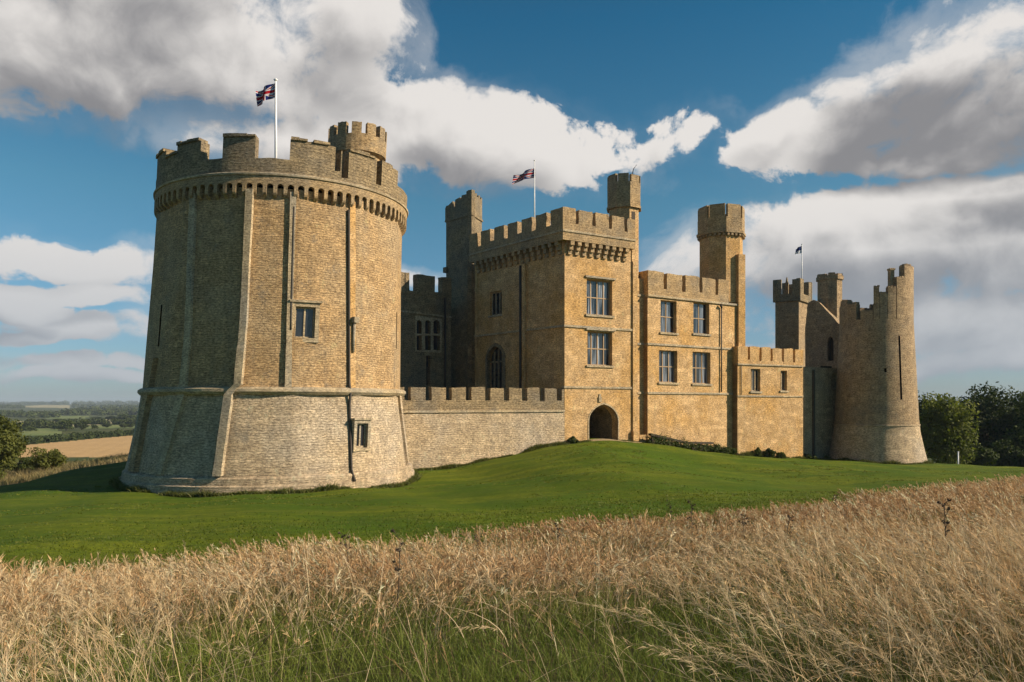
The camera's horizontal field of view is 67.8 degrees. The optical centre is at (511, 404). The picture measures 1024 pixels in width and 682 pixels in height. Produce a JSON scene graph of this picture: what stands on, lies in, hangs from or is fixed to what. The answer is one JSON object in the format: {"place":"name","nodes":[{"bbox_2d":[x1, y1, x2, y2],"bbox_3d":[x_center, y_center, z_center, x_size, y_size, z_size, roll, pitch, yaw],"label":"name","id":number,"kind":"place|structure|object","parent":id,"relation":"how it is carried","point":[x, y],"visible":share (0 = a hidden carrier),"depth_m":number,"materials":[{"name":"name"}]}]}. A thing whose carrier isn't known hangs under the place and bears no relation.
{"place":"outdoors","nodes":[
{"label":"outdoors","id":0,"kind":"place"},
{"bbox_2d":[14,405,111,426],"bbox_3d":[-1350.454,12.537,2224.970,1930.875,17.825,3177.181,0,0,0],"label":"pale field","id":1,"kind":"structure","parent":0,"point":[51,406],"depth_m":3164.71,"materials":[{"name":"beige plant"}]},
{"bbox_2d":[53,418,65,422],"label":"tree","id":2,"kind":"object","parent":1,"relation":"on","point":[57,420],"visible":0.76,"depth_m":797.54,"materials":[{"name":"green plant"}]},
{"bbox_2d":[103,416,116,419],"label":"tree","id":3,"kind":"object","parent":1,"relation":"on","point":[109,417],"visible":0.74,"depth_m":923.80,"materials":[{"name":"green plant"}]},
{"bbox_2d":[117,414,136,419],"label":"tree","id":4,"kind":"object","parent":1,"relation":"on","point":[124,416],"visible":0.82,"depth_m":875.24,"materials":[{"name":"green plant"}]},
{"bbox_2d":[0,453,127,485],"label":"dry grass bank","id":5,"kind":"structure","parent":0,"point":[41,473],"depth_m":81.98,"materials":[{"name":"plant"}]},
{"bbox_2d":[0,414,28,478],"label":"tree","id":6,"kind":"object","parent":5,"relation":"on","point":[12,446],"visible":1,"depth_m":78.14,"materials":[{"name":"green plant"}]},
{"bbox_2d":[6,456,34,472],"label":"shrub","id":7,"kind":"object","parent":5,"relation":"on","point":[21,465],"visible":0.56,"depth_m":87.38,"materials":[{"name":"green plant"}]},
{"bbox_2d":[26,447,68,469],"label":"shrub","id":8,"kind":"object","parent":5,"relation":"on","point":[51,459],"visible":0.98,"depth_m":83.46,"materials":[{"name":"green plant"}]},
{"bbox_2d":[20,436,132,457],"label":"wheat field","id":9,"kind":"structure","parent":0,"point":[108,447],"depth_m":321.40,"materials":[{"name":"beige plant"}]},
{"bbox_2d":[18,416,134,435],"bbox_3d":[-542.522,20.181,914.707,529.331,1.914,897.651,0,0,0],"label":"green field","id":10,"kind":"structure","parent":0,"point":[44,431],"depth_m":596.39,"materials":[{"name":"green plant"}]},
{"bbox_2d":[25,426,38,430],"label":"tree","id":11,"kind":"object","parent":10,"relation":"on","point":[32,428],"visible":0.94,"depth_m":558.62,"materials":[{"name":"green plant"}]},
{"bbox_2d":[47,425,58,428],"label":"tree","id":12,"kind":"object","parent":10,"relation":"on","point":[52,426],"visible":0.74,"depth_m":597.69,"materials":[{"name":"green plant"}]},
{"bbox_2d":[101,423,111,426],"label":"tree","id":13,"kind":"object","parent":10,"relation":"on","point":[106,425],"visible":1,"depth_m":648.57,"materials":[{"name":"green plant"}]},
{"bbox_2d":[119,423,129,427],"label":"tree","id":14,"kind":"object","parent":10,"relation":"on","point":[124,425],"visible":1,"depth_m":638.30,"materials":[{"name":"green plant"}]},
{"bbox_2d":[0,404,1013,469],"bbox_3d":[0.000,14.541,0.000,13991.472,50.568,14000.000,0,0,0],"label":"valley ground","id":15,"kind":"structure","parent":0,"point":[68,431],"depth_m":960.24,"materials":[{"name":"green plant"}]},
{"bbox_2d":[10,420,61,427],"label":"hedge","id":16,"kind":"object","parent":15,"relation":"on","point":[39,423],"visible":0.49,"depth_m":632.31,"materials":[{"name":"green plant"}]},
{"bbox_2d":[56,418,74,430],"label":"tree","id":17,"kind":"object","parent":15,"relation":"on","point":[67,424],"visible":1,"depth_m":558.15,"materials":[{"name":"green plant"}]},
{"bbox_2d":[17,429,133,444],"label":"hedge","id":18,"kind":"object","parent":15,"relation":"on","point":[71,436],"visible":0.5,"depth_m":405.57,"materials":[{"name":"green plant"}]},
{"bbox_2d":[73,419,90,429],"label":"tree","id":19,"kind":"object","parent":15,"relation":"on","point":[82,424],"visible":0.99,"depth_m":583.49,"materials":[{"name":"green plant"}]},
{"bbox_2d":[73,417,135,424],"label":"hedge","id":20,"kind":"object","parent":15,"relation":"on","point":[116,421],"visible":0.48,"depth_m":743.43,"materials":[{"name":"green plant"}]},
{"bbox_2d":[0,398,1012,417],"bbox_3d":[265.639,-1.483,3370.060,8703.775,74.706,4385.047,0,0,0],"label":"distant woodland","id":21,"kind":"object","parent":15,"relation":"on","point":[118,407],"visible":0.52,"depth_m":1497.73,"materials":[{"name":"green plant"}]},
{"bbox_2d":[918,392,939,462],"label":"tree","id":22,"kind":"object","parent":15,"relation":"on","point":[920,406],"visible":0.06,"depth_m":126.39,"materials":[{"name":"green plant"}]},
{"bbox_2d":[918,391,980,463],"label":"tree","id":23,"kind":"object","parent":15,"relation":"on","point":[947,431],"visible":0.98,"depth_m":107.73,"materials":[{"name":"green plant"}]},
{"bbox_2d":[960,443,999,465],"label":"shrub","id":24,"kind":"object","parent":15,"relation":"on","point":[989,457],"visible":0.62,"depth_m":111.34,"materials":[{"name":"green plant"}]},
{"bbox_2d":[958,381,1023,464],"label":"tree","id":25,"kind":"object","parent":15,"relation":"on","point":[991,405],"visible":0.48,"depth_m":122.83,"materials":[{"name":"green plant"}]},
{"bbox_2d":[984,435,1023,466],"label":"shrub","id":26,"kind":"object","parent":15,"relation":"on","point":[1007,448],"visible":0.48,"depth_m":113.86,"materials":[{"name":"green plant"}]},
{"bbox_2d":[989,391,1023,454],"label":"tree","id":27,"kind":"object","parent":15,"relation":"on","point":[1018,427],"visible":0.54,"depth_m":118.83,"materials":[{"name":"green plant"}]},
{"bbox_2d":[1005,447,1023,466],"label":"shrub","id":28,"kind":"object","parent":15,"relation":"on","point":[1018,454],"visible":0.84,"depth_m":111.92,"materials":[{"name":"green plant"}]},
{"bbox_2d":[0,438,1023,584],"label":"lawn","id":29,"kind":"structure","parent":0,"point":[486,497],"depth_m":38.78,"materials":[{"name":"green plant"}]},
{"bbox_2d":[119,121,413,493],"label":"round tower","id":30,"kind":"structure","parent":29,"relation":"on","point":[272,353],"depth_m":47.66,"materials":[{"name":"stone"}]},
{"bbox_2d":[256,78,277,157],"bbox_3d":[-17.027,-18.538,53.086,1.603,8.276,0.465,0,0,5],"label":"flagpole","id":31,"kind":"object","parent":30,"relation":"on","point":[268,92],"visible":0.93,"depth_m":52.97,"materials":[{"name":"white metal"}]},
{"bbox_2d":[295,307,314,337],"bbox_3d":[-13.094,-5.124,47.982,1.319,1.954,0.249,0,0,-26],"label":"window","id":32,"kind":"structure","parent":30,"relation":"in","point":[305,316],"depth_m":47.91,"materials":[{"name":"glass"}]},
{"bbox_2d":[356,423,365,447],"bbox_3d":[-9.989,2.036,49.714,0.266,1.589,0.965,0,0,39],"label":"window","id":33,"kind":"structure","parent":30,"relation":"in","point":[361,427],"depth_m":49.80,"materials":[{"name":"glass"}]},
{"bbox_2d":[400,272,451,400],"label":"hall range","id":34,"kind":"structure","parent":29,"relation":"on","point":[425,352],"depth_m":80.59,"materials":[{"name":"grey stone"}]},
{"bbox_2d":[415,316,441,366],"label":"triple window","id":35,"kind":"structure","parent":34,"relation":"in","point":[423,347],"depth_m":81.14,"materials":[{"name":"stone"}]},
{"bbox_2d":[443,189,482,399],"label":"square stair turret","id":36,"kind":"object","parent":29,"relation":"on","point":[463,218],"visible":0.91,"depth_m":84.84,"materials":[{"name":"grey stone"}]},
{"bbox_2d":[400,387,564,468],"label":"curtain wall","id":37,"kind":"structure","parent":29,"relation":"on","point":[457,427],"depth_m":65.44,"materials":[{"name":"stone"}]},
{"bbox_2d":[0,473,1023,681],"bbox_3d":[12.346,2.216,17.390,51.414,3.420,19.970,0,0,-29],"label":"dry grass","id":38,"kind":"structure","parent":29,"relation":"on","point":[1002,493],"depth_m":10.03,"materials":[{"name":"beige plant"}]},
{"bbox_2d":[106,439,934,497],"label":"wall foot grass","id":39,"kind":"structure","parent":29,"relation":"on","point":[117,484],"depth_m":50.03,"materials":[{"name":"green plant"}]},
{"bbox_2d":[468,173,640,442],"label":"gatehouse","id":40,"kind":"object","parent":29,"relation":"on","point":[555,298],"visible":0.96,"depth_m":73.14,"materials":[{"name":"stone"}]},
{"bbox_2d":[485,343,504,389],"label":"pointed window","id":41,"kind":"structure","parent":40,"relation":"in","point":[497,362],"depth_m":78.84,"materials":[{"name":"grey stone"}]},
{"bbox_2d":[488,291,502,317],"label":"window","id":42,"kind":"structure","parent":40,"relation":"in","point":[496,296],"depth_m":78.47,"materials":[{"name":"glass"}]},
{"bbox_2d":[512,160,535,216],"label":"flagpole","id":43,"kind":"object","parent":40,"relation":"on","point":[528,174],"visible":0.91,"depth_m":75.95,"materials":[{"name":"white metal"}]},
{"bbox_2d":[585,280,613,317],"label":"window","id":44,"kind":"structure","parent":40,"relation":"in","point":[598,292],"depth_m":72.54,"materials":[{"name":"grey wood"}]},
{"bbox_2d":[586,332,613,367],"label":"window","id":45,"kind":"structure","parent":40,"relation":"in","point":[598,343],"depth_m":72.47,"materials":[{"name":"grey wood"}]},
{"bbox_2d":[567,436,578,442],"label":"bush","id":46,"kind":"object","parent":29,"relation":"on","point":[572,439],"visible":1,"depth_m":69.96,"materials":[{"name":"green plant"}]},
{"bbox_2d":[648,433,713,451],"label":"hedge","id":47,"kind":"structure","parent":29,"relation":"on","point":[677,440],"depth_m":76.46,"materials":[{"name":"green plant"}]},
{"bbox_2d":[637,270,737,447],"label":"range","id":48,"kind":"structure","parent":29,"relation":"on","point":[686,333],"depth_m":77.97,"materials":[{"name":"stone"}]},
{"bbox_2d":[658,350,678,384],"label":"window","id":49,"kind":"structure","parent":48,"relation":"in","point":[666,358],"depth_m":77.07,"materials":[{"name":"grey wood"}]},
{"bbox_2d":[659,301,678,334],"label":"window","id":50,"kind":"structure","parent":48,"relation":"in","point":[667,307],"depth_m":77.07,"materials":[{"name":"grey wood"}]},
{"bbox_2d":[692,303,710,335],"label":"window","id":51,"kind":"structure","parent":48,"relation":"in","point":[699,310],"depth_m":79.75,"materials":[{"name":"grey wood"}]},
{"bbox_2d":[691,352,712,385],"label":"window","id":52,"kind":"structure","parent":48,"relation":"in","point":[700,359],"depth_m":79.75,"materials":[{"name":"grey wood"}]},
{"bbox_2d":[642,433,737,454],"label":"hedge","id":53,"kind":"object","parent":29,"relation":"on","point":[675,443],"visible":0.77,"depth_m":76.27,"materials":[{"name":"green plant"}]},
{"bbox_2d":[708,443,727,452],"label":"bush","id":54,"kind":"object","parent":29,"relation":"on","point":[724,448],"visible":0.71,"depth_m":78.82,"materials":[{"name":"green plant"}]},
{"bbox_2d":[696,203,745,345],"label":"octagonal turret","id":55,"kind":"object","parent":29,"relation":"on","point":[721,235],"visible":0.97,"depth_m":82.34,"materials":[{"name":"stone"}]},
{"bbox_2d":[727,447,737,453],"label":"bush","id":56,"kind":"object","parent":29,"relation":"on","point":[731,452],"visible":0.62,"depth_m":80.14,"materials":[{"name":"green plant"}]},
{"bbox_2d":[750,447,761,455],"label":"bush","id":57,"kind":"object","parent":29,"relation":"on","point":[757,450],"visible":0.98,"depth_m":81.77,"materials":[{"name":"green plant"}]},
{"bbox_2d":[732,346,803,457],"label":"wing","id":58,"kind":"structure","parent":29,"relation":"on","point":[767,397],"depth_m":83.39,"materials":[{"name":"beige stone"}]},
{"bbox_2d":[750,369,761,392],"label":"window","id":59,"kind":"structure","parent":58,"relation":"in","point":[754,372],"depth_m":82.92,"materials":[{"name":"glass"}]},
{"bbox_2d":[780,371,788,391],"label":"window","id":60,"kind":"structure","parent":58,"relation":"in","point":[782,372],"depth_m":85.02,"materials":[{"name":"glass"}]},
{"bbox_2d":[763,448,776,457],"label":"bush","id":61,"kind":"object","parent":29,"relation":"on","point":[768,452],"visible":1,"depth_m":82.25,"materials":[{"name":"green plant"}]},
{"bbox_2d":[776,452,786,458],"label":"bush","id":62,"kind":"object","parent":29,"relation":"on","point":[781,455],"visible":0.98,"depth_m":82.92,"materials":[{"name":"green plant"}]},
{"bbox_2d":[773,277,811,366],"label":"slender tower","id":63,"kind":"structure","parent":29,"relation":"on","point":[792,300],"depth_m":103.84,"materials":[{"name":"brown stone"}]},
{"bbox_2d":[795,244,802,277],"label":"flagpole","id":64,"kind":"object","parent":63,"relation":"on","point":[798,250],"visible":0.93,"depth_m":105.20,"materials":[{"name":"white metal"}]},
{"bbox_2d":[803,453,816,458],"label":"bush","id":65,"kind":"object","parent":29,"relation":"on","point":[808,456],"visible":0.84,"depth_m":86.04,"materials":[{"name":"green plant"}]},
{"bbox_2d":[803,272,843,457],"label":"ruined block","id":66,"kind":"structure","parent":29,"relation":"on","point":[821,353],"depth_m":95.49,"materials":[{"name":"brown stone"}]},
{"bbox_2d":[830,338,833,360],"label":"window","id":67,"kind":"structure","parent":66,"relation":"in","point":[831,341],"depth_m":96.76,"materials":[{"name":"brown wood"}]},
{"bbox_2d":[828,263,927,463],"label":"ruined round tower","id":68,"kind":"structure","parent":29,"relation":"on","point":[876,417],"depth_m":85.59,"materials":[{"name":"stone"}]},
{"bbox_2d":[0,488,1023,681],"bbox_3d":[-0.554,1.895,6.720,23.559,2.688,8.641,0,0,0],"label":"plume grass","id":69,"kind":"structure","parent":0,"point":[749,542],"depth_m":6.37,"materials":[{"name":"beige plant"}]},
{"bbox_2d":[0,0,1023,403],"label":"sky","id":70,"kind":"structure","parent":0,"point":[873,137],"materials":[{"name":"blue"}]},
{"bbox_2d":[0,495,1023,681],"bbox_3d":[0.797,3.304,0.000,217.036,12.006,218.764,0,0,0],"label":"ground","id":71,"kind":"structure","parent":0,"point":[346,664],"depth_m":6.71,"materials":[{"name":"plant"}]},
{"bbox_2d":[338,532,350,574],"bbox_3d":[-2.732,2.548,12.456,0.238,0.936,0.127,0,0,12],"label":"dead weed","id":72,"kind":"object","parent":71,"relation":"on","point":[344,535],"visible":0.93,"depth_m":12.48,"materials":[{"name":"brown plant"}]},
{"bbox_2d":[391,529,404,616],"bbox_3d":[-1.272,1.949,8.504,0.117,1.100,0.191,0,0,-29],"label":"dead weed","id":73,"kind":"object","parent":71,"relation":"on","point":[399,551],"visible":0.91,"depth_m":8.49,"materials":[{"name":"brown plant"}]},
{"bbox_2d":[553,523,561,548],"bbox_3d":[0.934,2.820,15.518,0.210,0.821,0.144,0,0,-22],"label":"dead weed","id":74,"kind":"object","parent":71,"relation":"on","point":[558,536],"visible":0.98,"depth_m":15.50,"materials":[{"name":"brown plant"}]},
{"bbox_2d":[687,500,695,552],"bbox_3d":[3.295,2.290,13.991,0.166,1.053,0.199,0,0,13],"label":"dead weed","id":75,"kind":"object","parent":71,"relation":"on","point":[694,504],"visible":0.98,"depth_m":14.00,"materials":[{"name":"brown plant"}]},
{"bbox_2d":[739,514,749,551],"bbox_3d":[4.010,2.318,13.172,0.135,0.833,0.215,0,0,-40],"label":"dead weed","id":76,"kind":"object","parent":71,"relation":"on","point":[743,519],"visible":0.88,"depth_m":13.18,"materials":[{"name":"brown plant"}]},
{"bbox_2d":[784,515,793,544],"bbox_3d":[4.706,2.295,12.957,0.182,0.824,0.137,0,0,-29],"label":"dead weed","id":77,"kind":"object","parent":71,"relation":"on","point":[788,516],"visible":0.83,"depth_m":12.98,"materials":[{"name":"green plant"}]},
{"bbox_2d":[937,498,950,567],"bbox_3d":[5.106,1.634,8.994,0.143,1.073,0.199,0,0,0],"label":"dead weed","id":78,"kind":"object","parent":71,"relation":"on","point":[945,523],"visible":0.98,"depth_m":8.99,"materials":[{"name":"brown plant"}]},
{"bbox_2d":[589,439,642,442],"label":"path","id":79,"kind":"structure","parent":0,"point":[609,440],"depth_m":71.83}
]}

